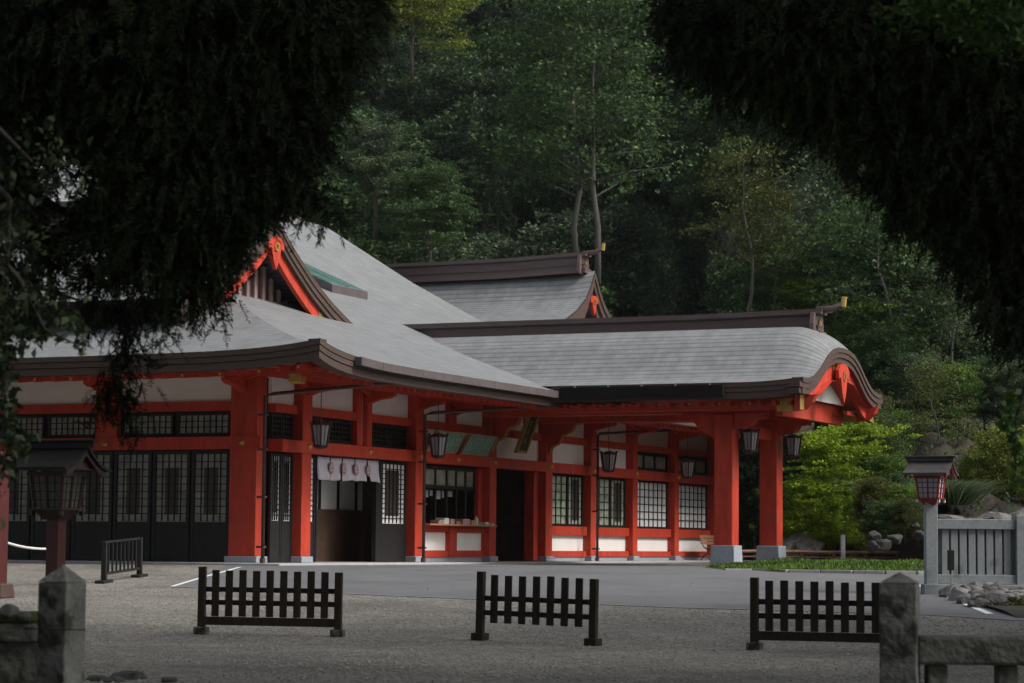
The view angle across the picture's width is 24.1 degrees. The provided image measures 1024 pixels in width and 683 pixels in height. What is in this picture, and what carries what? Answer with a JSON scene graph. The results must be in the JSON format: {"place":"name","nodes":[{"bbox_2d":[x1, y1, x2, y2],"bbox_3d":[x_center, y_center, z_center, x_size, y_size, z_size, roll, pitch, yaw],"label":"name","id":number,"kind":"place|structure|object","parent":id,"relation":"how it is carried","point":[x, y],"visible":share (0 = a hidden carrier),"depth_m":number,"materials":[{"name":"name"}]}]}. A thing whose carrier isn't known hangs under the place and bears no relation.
{"place":"outdoors","nodes":[
{"label":"outdoors","id":0,"kind":"place"},
{"bbox_2d":[0,8,1023,682],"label":"ground","id":1,"kind":"structure","parent":0,"point":[24,576],"depth_m":32.57,"materials":[{"name":"grey gravel"}]},
{"bbox_2d":[0,452,14,597],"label":"red post","id":2,"kind":"object","parent":1,"relation":"on","point":[6,590],"visible":0.86,"depth_m":41.16,"materials":[{"name":"wood"}]},
{"bbox_2d":[0,611,37,682],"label":"stone railing","id":3,"kind":"object","parent":1,"relation":"on","point":[18,651],"visible":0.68,"depth_m":14.82,"materials":[{"name":"grey stone"}]},
{"bbox_2d":[0,111,96,530],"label":"broadleaf","id":4,"kind":"object","parent":1,"relation":"on","point":[9,423],"visible":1,"depth_m":13.00,"materials":[{"name":"green plant"}]},
{"bbox_2d":[8,439,111,575],"bbox_3d":[-5.112,2.329,26.896,0.977,2.455,0.918,-2,-5,24],"label":"post lantern","id":5,"kind":"object","parent":1,"relation":"on","point":[58,479],"visible":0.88,"depth_m":26.83,"materials":[{"name":"black wood"}]},
{"bbox_2d":[37,564,86,682],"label":"gatepost","id":6,"kind":"object","parent":1,"relation":"on","point":[61,605],"visible":1,"depth_m":14.82,"materials":[{"name":"stone"}]},
{"bbox_2d":[95,537,147,583],"bbox_3d":[-7.689,4.304,47.366,0.200,0.800,2.986,0,-3,8],"label":"metal barrier","id":7,"kind":"object","parent":1,"relation":"on","point":[105,553],"visible":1,"depth_m":47.22,"materials":[{"name":"black metal"}]},
{"bbox_2d":[0,0,400,460],"bbox_3d":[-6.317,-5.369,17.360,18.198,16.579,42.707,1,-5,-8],"label":"conifer","id":8,"kind":"object","parent":1,"relation":"on","point":[178,109],"visible":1,"depth_m":16.28,"materials":[{"name":"green plant"}]},
{"bbox_2d":[193,567,345,636],"bbox_3d":[-3.342,3.590,33.128,2.116,0.930,0.200,0,-5,9],"label":"picket barrier","id":9,"kind":"object","parent":1,"relation":"on","point":[269,603],"visible":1,"depth_m":33.11,"materials":[{"name":"wood"}]},
{"bbox_2d":[293,165,456,263],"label":"forest tree","id":10,"kind":"object","parent":1,"relation":"on","point":[375,248],"visible":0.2,"depth_m":131.94,"materials":[{"name":"green plant"}]},
{"bbox_2d":[293,106,458,260],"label":"forest tree","id":11,"kind":"object","parent":1,"relation":"on","point":[420,146],"visible":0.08,"depth_m":140.89,"materials":[{"name":"green plant"}]},
{"bbox_2d":[332,114,430,237],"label":"pale tree","id":12,"kind":"object","parent":1,"relation":"on","point":[373,151],"visible":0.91,"depth_m":112.40,"materials":[{"name":"green plant"}]},
{"bbox_2d":[383,0,480,76],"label":"bright tree","id":13,"kind":"object","parent":1,"relation":"on","point":[430,11],"visible":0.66,"depth_m":125.65,"materials":[{"name":"green plant"}]},
{"bbox_2d":[373,155,495,261],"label":"layered tree","id":14,"kind":"object","parent":1,"relation":"on","point":[448,207],"visible":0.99,"depth_m":110.33,"materials":[{"name":"green plant"}]},
{"bbox_2d":[0,153,882,565],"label":"shrine hall","id":15,"kind":"structure","parent":1,"relation":"on","point":[378,361],"depth_m":63.40,"materials":[{"name":"wood"}]},
{"bbox_2d":[8,452,31,558],"bbox_3d":[-12.435,4.068,59.554,1.180,2.640,0.062,-2,-5,24],"label":"sliding door","id":16,"kind":"structure","parent":15,"relation":"in","point":[19,524],"depth_m":59.41,"materials":[{"name":"black wood"}]},
{"bbox_2d":[30,470,70,559],"bbox_3d":[-11.332,4.036,59.057,1.160,2.640,0.062,-2,-5,24],"label":"sliding door","id":17,"kind":"structure","parent":15,"relation":"in","point":[37,534],"depth_m":59.09,"materials":[{"name":"black wood"}]},
{"bbox_2d":[48,415,94,436],"bbox_3d":[-10.793,2.079,59.007,1.430,0.540,0.062,-2,-5,24],"label":"transom window","id":18,"kind":"structure","parent":15,"relation":"in","point":[58,425],"depth_m":59.06,"materials":[{"name":"black wood"}]},
{"bbox_2d":[70,451,113,559],"bbox_3d":[-10.239,4.003,58.563,1.160,2.640,0.062,-2,-5,24],"label":"sliding door","id":19,"kind":"structure","parent":15,"relation":"in","point":[88,531],"depth_m":58.52,"materials":[{"name":"black wood"}]},
{"bbox_2d":[112,451,152,560],"bbox_3d":[-9.187,3.972,58.088,1.070,2.640,0.062,-2,-5,24],"label":"sliding door","id":20,"kind":"structure","parent":15,"relation":"in","point":[132,489],"depth_m":58.09,"materials":[{"name":"black wood"}]},
{"bbox_2d":[121,413,174,435],"bbox_3d":[-8.818,2.021,58.115,1.465,0.540,0.062,-2,-5,24],"label":"transom window","id":21,"kind":"structure","parent":15,"relation":"in","point":[164,421],"depth_m":58.03,"materials":[{"name":"black wood"}]},
{"bbox_2d":[151,450,191,560],"bbox_3d":[-8.185,3.943,57.635,1.050,2.640,0.062,-2,-5,24],"label":"sliding door","id":22,"kind":"structure","parent":15,"relation":"in","point":[171,479],"depth_m":57.64,"materials":[{"name":"black wood"}]},
{"bbox_2d":[177,412,230,435],"bbox_3d":[-7.374,1.978,57.463,1.465,0.540,0.062,-2,-5,24],"label":"transom window","id":23,"kind":"structure","parent":15,"relation":"in","point":[188,424],"depth_m":57.47,"materials":[{"name":"black wood"}]},
{"bbox_2d":[190,450,229,561],"bbox_3d":[-7.187,3.913,57.185,1.060,2.640,0.062,-2,-5,24],"label":"sliding door","id":24,"kind":"structure","parent":15,"relation":"in","point":[210,469],"depth_m":57.19,"materials":[{"name":"black wood"}]},
{"bbox_2d":[267,453,281,561],"bbox_3d":[-5.644,3.951,57.121,0.062,2.580,0.520,-2,-5,24],"label":"sliding door","id":25,"kind":"structure","parent":15,"relation":"in","point":[275,459],"depth_m":57.10,"materials":[{"name":"black wood"}]},
{"bbox_2d":[281,454,292,561],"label":"sliding door","id":26,"kind":"structure","parent":15,"relation":"in","point":[287,459],"depth_m":57.62,"materials":[{"name":"black wood"}]},
{"bbox_2d":[309,384,332,448],"bbox_3d":[-4.552,1.790,57.204,0.625,1.540,0.547,-2,-5,24],"label":"hanging lantern","id":27,"kind":"object","parent":15,"relation":"hanging from","point":[320,430],"visible":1,"depth_m":57.02,"materials":[{"name":"metal"}]},
{"bbox_2d":[315,455,380,482],"bbox_3d":[-4.061,3.225,60.405,0.143,0.612,3.450,-2,-5,24],"label":"noren curtain","id":28,"kind":"object","parent":15,"relation":"hanging from","point":[357,469],"depth_m":60.28,"materials":[{"name":"fabric"}]},
{"bbox_2d":[381,461,406,560],"bbox_3d":[-3.111,4.446,62.697,0.062,2.580,1.410,-2,-5,24],"label":"sliding door","id":29,"kind":"structure","parent":15,"relation":"in","point":[394,474],"depth_m":62.73,"materials":[{"name":"black wood"}]},
{"bbox_2d":[214,243,610,377],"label":"roof","id":30,"kind":"structure","parent":15,"relation":"on","point":[554,286],"depth_m":84.85,"materials":[{"name":"tile"}]},
{"bbox_2d":[426,465,474,522],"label":"counter window","id":31,"kind":"structure","parent":15,"relation":"in","point":[435,486],"depth_m":66.30,"materials":[{"name":"black wood"}]},
{"bbox_2d":[459,434,497,456],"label":"signboard","id":32,"kind":"object","parent":15,"relation":"attached to","point":[477,445],"visible":1,"depth_m":66.42},
{"bbox_2d":[514,417,539,453],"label":"name plaque","id":33,"kind":"object","parent":15,"relation":"attached to","point":[526,434],"visible":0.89,"depth_m":68.83,"materials":[{"name":"gold metal"}]},
{"bbox_2d":[552,474,567,525],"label":"window","id":34,"kind":"structure","parent":15,"relation":"in","point":[560,481],"depth_m":72.82,"materials":[{"name":"black wood"}]},
{"bbox_2d":[568,475,582,525],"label":"window","id":35,"kind":"structure","parent":15,"relation":"in","point":[575,483],"depth_m":73.90,"materials":[{"name":"black wood"}]},
{"bbox_2d":[599,477,610,526],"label":"window","id":36,"kind":"structure","parent":15,"relation":"in","point":[604,483],"depth_m":76.06,"materials":[{"name":"black wood"}]},
{"bbox_2d":[611,478,625,526],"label":"window","id":37,"kind":"structure","parent":15,"relation":"in","point":[618,486],"depth_m":77.07,"materials":[{"name":"black wood"}]},
{"bbox_2d":[638,480,667,528],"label":"window","id":38,"kind":"structure","parent":15,"relation":"in","point":[652,496],"depth_m":79.90,"materials":[{"name":"black wood"}]},
{"bbox_2d":[638,452,667,471],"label":"transom window","id":39,"kind":"structure","parent":15,"relation":"in","point":[646,461],"depth_m":80.02,"materials":[{"name":"black wood"}]},
{"bbox_2d":[679,483,706,529],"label":"window","id":40,"kind":"structure","parent":15,"relation":"in","point":[692,498],"depth_m":83.45,"materials":[{"name":"black wood"}]},
{"bbox_2d":[417,183,469,261],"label":"forest tree","id":41,"kind":"object","parent":1,"relation":"on","point":[445,254],"visible":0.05,"depth_m":125.60,"materials":[{"name":"green plant"}]},
{"bbox_2d":[410,230,527,262],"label":"forest tree","id":42,"kind":"object","parent":1,"relation":"on","point":[483,249],"visible":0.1,"depth_m":130.06,"materials":[{"name":"green plant"}]},
{"bbox_2d":[471,571,601,645],"bbox_3d":[0.328,3.576,32.194,1.900,0.930,0.200,-1,-5,29],"label":"picket barrier","id":43,"kind":"object","parent":1,"relation":"on","point":[536,614],"visible":1,"depth_m":32.17,"materials":[{"name":"brown wood"}]},
{"bbox_2d":[458,0,686,252],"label":"tall tree","id":44,"kind":"object","parent":1,"relation":"on","point":[526,43],"visible":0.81,"depth_m":114.47,"materials":[{"name":"green plant"}]},
{"bbox_2d":[464,65,686,240],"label":"forest tree","id":45,"kind":"object","parent":1,"relation":"on","point":[523,196],"visible":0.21,"depth_m":141.97,"materials":[{"name":"green plant"}]},
{"bbox_2d":[484,0,698,284],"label":"tall tree","id":46,"kind":"object","parent":1,"relation":"on","point":[600,180],"visible":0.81,"depth_m":114.09,"materials":[{"name":"green plant"}]},
{"bbox_2d":[739,447,788,559],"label":"bushy tree","id":47,"kind":"object","parent":1,"relation":"on","point":[745,512],"visible":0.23,"depth_m":96.83,"materials":[{"name":"green plant"}]},
{"bbox_2d":[739,438,793,559],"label":"forest tree","id":48,"kind":"object","parent":1,"relation":"on","point":[742,476],"visible":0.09,"depth_m":96.26,"materials":[{"name":"green plant"}]},
{"bbox_2d":[746,577,879,650],"bbox_3d":[4.047,3.484,30.555,2.161,0.930,0.200,-1,-5,21],"label":"picket barrier","id":49,"kind":"object","parent":1,"relation":"on","point":[814,616],"visible":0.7,"depth_m":30.61,"materials":[{"name":"wood"}]},
{"bbox_2d":[723,569,923,574],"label":"bed kerb","id":50,"kind":"structure","parent":1,"relation":"on","point":[858,572],"depth_m":52.53,"materials":[{"name":"grey stone"}]},
{"bbox_2d":[628,0,1023,384],"bbox_3d":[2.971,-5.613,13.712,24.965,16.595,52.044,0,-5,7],"label":"conifer","id":51,"kind":"object","parent":1,"relation":"on","point":[939,131],"visible":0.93,"depth_m":17.31,"materials":[{"name":"green plant"}]},
{"bbox_2d":[796,486,868,559],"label":"shrub","id":52,"kind":"object","parent":1,"relation":"on","point":[835,528],"visible":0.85,"depth_m":70.23,"materials":[{"name":"green plant"}]},
{"bbox_2d":[755,419,923,558],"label":"maple tree","id":53,"kind":"object","parent":1,"relation":"on","point":[819,448],"visible":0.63,"depth_m":71.32,"materials":[{"name":"green plant"}]},
{"bbox_2d":[879,572,919,682],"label":"gatepost","id":54,"kind":"object","parent":1,"relation":"on","point":[899,612],"visible":1,"depth_m":14.30,"materials":[{"name":"stone"}]},
{"bbox_2d":[847,0,1023,489],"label":"tree","id":55,"kind":"object","parent":1,"relation":"on","point":[947,15],"visible":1,"depth_m":14.23,"materials":[{"name":"green plant"}]},
{"bbox_2d":[918,635,1023,682],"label":"stone railing","id":56,"kind":"object","parent":1,"relation":"on","point":[1002,654],"visible":0.86,"depth_m":14.29,"materials":[{"name":"grey stone"}]},
{"bbox_2d":[921,502,1023,594],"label":"granite fence","id":57,"kind":"object","parent":1,"relation":"on","point":[988,550],"visible":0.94,"depth_m":44.77,"materials":[{"name":"grey stone"}]},
{"bbox_2d":[901,456,958,504],"bbox_3d":[7.835,2.602,44.947,1.003,0.920,0.942,-2,-5,24],"label":"box lantern","id":58,"kind":"object","parent":57,"relation":"on","point":[930,474],"visible":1,"depth_m":44.80,"materials":[{"name":"wood"}]},
{"bbox_2d":[0,589,1023,682],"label":"loose gravel","id":59,"kind":"structure","parent":0,"point":[480,656],"depth_m":28.88,"materials":[{"name":"grey gravel"}]},
{"bbox_2d":[177,565,1023,619],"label":"road","id":60,"kind":"structure","parent":0,"point":[668,586],"depth_m":47.67,"materials":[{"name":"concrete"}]},
{"bbox_2d":[705,557,923,571],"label":"grass","id":61,"kind":"structure","parent":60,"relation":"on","point":[857,564],"depth_m":54.18,"materials":[{"name":"green plant"}]},
{"bbox_2d":[337,7,1003,541],"bbox_3d":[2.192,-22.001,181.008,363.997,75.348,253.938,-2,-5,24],"label":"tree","id":62,"kind":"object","parent":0,"point":[705,263],"depth_m":139.38,"materials":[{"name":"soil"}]},
{"bbox_2d":[334,23,446,144],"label":"forest tree","id":63,"kind":"object","parent":62,"relation":"on","point":[392,90],"visible":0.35,"depth_m":156.42,"materials":[{"name":"green plant"}]},
{"bbox_2d":[356,0,512,119],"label":"forest tree","id":64,"kind":"object","parent":62,"relation":"on","point":[402,26],"visible":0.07,"depth_m":161.62,"materials":[{"name":"green plant"}]},
{"bbox_2d":[416,25,528,166],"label":"forest tree","id":65,"kind":"object","parent":62,"relation":"on","point":[491,63],"visible":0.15,"depth_m":157.37,"materials":[{"name":"green plant"}]},
{"bbox_2d":[448,91,499,254],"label":"forest tree","id":66,"kind":"object","parent":62,"relation":"on","point":[471,101],"visible":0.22,"depth_m":142.90,"materials":[{"name":"green plant"}]},
{"bbox_2d":[389,48,566,228],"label":"forest tree","id":67,"kind":"object","parent":62,"relation":"on","point":[455,91],"visible":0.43,"depth_m":147.65,"materials":[{"name":"green plant"}]},
{"bbox_2d":[426,0,555,67],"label":"forest tree","id":68,"kind":"object","parent":62,"relation":"on","point":[473,16],"visible":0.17,"depth_m":168.64,"materials":[{"name":"green plant"}]},
{"bbox_2d":[474,157,520,252],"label":"forest tree","id":69,"kind":"object","parent":62,"relation":"on","point":[499,220],"visible":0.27,"depth_m":137.87,"materials":[{"name":"green plant"}]},
{"bbox_2d":[478,0,548,171],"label":"forest tree","id":70,"kind":"object","parent":62,"relation":"on","point":[504,13],"visible":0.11,"depth_m":161.70,"materials":[{"name":"green plant"}]},
{"bbox_2d":[500,208,667,316],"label":"forest tree","id":71,"kind":"object","parent":62,"relation":"on","point":[557,239],"visible":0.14,"depth_m":128.35,"materials":[{"name":"green plant"}]},
{"bbox_2d":[501,22,675,112],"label":"forest tree","id":72,"kind":"object","parent":62,"relation":"on","point":[658,94],"visible":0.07,"depth_m":154.22,"materials":[{"name":"green plant"}]},
{"bbox_2d":[547,96,709,254],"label":"forest tree","id":73,"kind":"object","parent":62,"relation":"on","point":[650,188],"visible":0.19,"depth_m":140.22,"materials":[{"name":"green plant"}]},
{"bbox_2d":[566,6,690,108],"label":"forest tree","id":74,"kind":"object","parent":62,"relation":"on","point":[602,27],"visible":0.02,"depth_m":159.90,"materials":[{"name":"green plant"}]},
{"bbox_2d":[573,194,724,316],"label":"forest tree","id":75,"kind":"object","parent":62,"relation":"on","point":[642,234],"visible":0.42,"depth_m":129.38,"materials":[{"name":"green plant"}]},
{"bbox_2d":[638,228,688,315],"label":"forest tree","id":76,"kind":"object","parent":62,"relation":"on","point":[666,263],"visible":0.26,"depth_m":123.63,"materials":[{"name":"green plant"}]},
{"bbox_2d":[629,87,745,261],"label":"forest tree","id":77,"kind":"object","parent":62,"relation":"on","point":[676,157],"visible":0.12,"depth_m":136.52,"materials":[{"name":"green plant"}]},
{"bbox_2d":[663,82,816,236],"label":"forest tree","id":78,"kind":"object","parent":62,"relation":"on","point":[712,136],"visible":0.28,"depth_m":125.26,"materials":[{"name":"green plant"}]},
{"bbox_2d":[673,132,823,311],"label":"young tree","id":79,"kind":"object","parent":62,"relation":"on","point":[752,222],"visible":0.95,"depth_m":95.45,"materials":[{"name":"green plant"}]},
{"bbox_2d":[694,235,828,314],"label":"forest tree","id":80,"kind":"object","parent":62,"relation":"on","point":[731,273],"visible":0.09,"depth_m":110.61,"materials":[{"name":"green plant"}]},
{"bbox_2d":[708,177,815,310],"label":"young tree","id":81,"kind":"object","parent":62,"relation":"on","point":[781,219],"visible":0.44,"depth_m":97.59,"materials":[{"name":"green plant"}]},
{"bbox_2d":[699,213,828,312],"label":"fresh tree","id":82,"kind":"object","parent":62,"relation":"on","point":[761,295],"visible":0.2,"depth_m":100.40,"materials":[{"name":"green plant"}]},
{"bbox_2d":[746,442,812,536],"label":"forest tree","id":83,"kind":"object","parent":62,"relation":"on","point":[793,471],"visible":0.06,"depth_m":91.46,"materials":[{"name":"green plant"}]},
{"bbox_2d":[740,227,852,322],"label":"fresh tree","id":84,"kind":"object","parent":62,"relation":"on","point":[796,281],"visible":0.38,"depth_m":95.91,"materials":[{"name":"green plant"}]},
{"bbox_2d":[824,210,957,404],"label":"young tree","id":85,"kind":"object","parent":62,"relation":"on","point":[901,292],"visible":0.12,"depth_m":89.41,"materials":[{"name":"green plant"}]},
{"bbox_2d":[813,409,1023,560],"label":"terraced bank","id":86,"kind":"structure","parent":0,"point":[909,550],"depth_m":69.81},
{"bbox_2d":[709,135,900,346],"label":"young tree","id":87,"kind":"object","parent":86,"relation":"on","point":[786,185],"visible":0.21,"depth_m":92.70,"materials":[{"name":"green plant"}]},
{"bbox_2d":[742,550,898,559],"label":"rail fence","id":88,"kind":"object","parent":86,"relation":"on","point":[833,553],"visible":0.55,"depth_m":69.18,"materials":[{"name":"brown wood"}]},
{"bbox_2d":[817,412,915,478],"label":"terrace bush","id":89,"kind":"object","parent":86,"relation":"on","point":[891,440],"visible":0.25,"depth_m":73.96,"materials":[{"name":"green plant"}]},
{"bbox_2d":[839,473,901,532],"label":"terrace bush","id":90,"kind":"object","parent":86,"relation":"on","point":[868,489],"visible":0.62,"depth_m":65.64,"materials":[{"name":"green plant"}]},
{"bbox_2d":[855,498,898,537],"bbox_3d":[9.781,4.796,63.786,1.312,1.306,1.434,0,-5,6],"label":"terrace bush","id":91,"kind":"object","parent":86,"relation":"on","point":[872,521],"visible":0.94,"depth_m":63.65,"materials":[{"name":"green plant"}]},
{"bbox_2d":[816,297,944,410],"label":"fresh tree","id":92,"kind":"object","parent":86,"relation":"on","point":[880,307],"visible":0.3,"depth_m":87.42,"materials":[{"name":"green plant"}]},
{"bbox_2d":[803,184,966,406],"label":"young tree","id":93,"kind":"object","parent":86,"relation":"on","point":[868,241],"visible":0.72,"depth_m":87.08,"materials":[{"name":"green plant"}]},
{"bbox_2d":[858,450,914,481],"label":"terrace bush","id":94,"kind":"object","parent":86,"relation":"on","point":[890,464],"visible":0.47,"depth_m":67.70,"materials":[{"name":"green plant"}]},
{"bbox_2d":[764,181,1009,411],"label":"forest tree","id":95,"kind":"object","parent":86,"relation":"on","point":[821,260],"visible":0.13,"depth_m":89.75,"materials":[{"name":"green plant"}]},
{"bbox_2d":[845,324,930,410],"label":"bank bush","id":96,"kind":"object","parent":86,"relation":"on","point":[873,341],"visible":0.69,"depth_m":85.68,"materials":[{"name":"green plant"}]},
{"bbox_2d":[880,496,922,539],"bbox_3d":[10.404,4.653,63.321,1.274,1.160,1.166,-2,-6,30],"label":"terrace bush","id":97,"kind":"object","parent":86,"relation":"on","point":[907,513],"visible":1,"depth_m":63.22,"materials":[{"name":"green plant"}]},
{"bbox_2d":[885,350,965,428],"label":"bank bush","id":98,"kind":"object","parent":86,"relation":"on","point":[916,361],"visible":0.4,"depth_m":83.98,"materials":[{"name":"green plant"}]},
{"bbox_2d":[890,358,983,445],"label":"sapling","id":99,"kind":"object","parent":86,"relation":"on","point":[930,398],"visible":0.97,"depth_m":77.95,"materials":[{"name":"green plant"}]},
{"bbox_2d":[872,237,1009,422],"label":"young tree","id":100,"kind":"object","parent":86,"relation":"on","point":[954,326],"visible":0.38,"depth_m":86.19,"materials":[{"name":"green plant"}]},
{"bbox_2d":[888,478,1009,504],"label":"grass tuft","id":101,"kind":"object","parent":86,"relation":"on","point":[962,492],"visible":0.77,"depth_m":66.32,"materials":[{"name":"green plant"}]},
{"bbox_2d":[914,360,1009,433],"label":"bank bush","id":102,"kind":"object","parent":86,"relation":"on","point":[966,373],"visible":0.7,"depth_m":82.75,"materials":[{"name":"green plant"}]},
{"bbox_2d":[949,445,1001,487],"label":"bright shrub","id":103,"kind":"object","parent":86,"relation":"on","point":[971,473],"visible":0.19,"depth_m":71.87,"materials":[{"name":"green plant"}]},
{"bbox_2d":[940,351,1018,430],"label":"bank bush","id":104,"kind":"object","parent":86,"relation":"on","point":[984,415],"visible":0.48,"depth_m":83.91,"materials":[{"name":"green plant"}]},
{"bbox_2d":[961,425,1023,502],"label":"bright shrub","id":105,"kind":"object","parent":86,"relation":"on","point":[1000,467],"visible":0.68,"depth_m":69.59,"materials":[{"name":"green plant"}]},
{"bbox_2d":[974,358,1023,424],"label":"bank bush","id":106,"kind":"object","parent":86,"relation":"on","point":[1017,379],"visible":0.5,"depth_m":82.94,"materials":[{"name":"green plant"}]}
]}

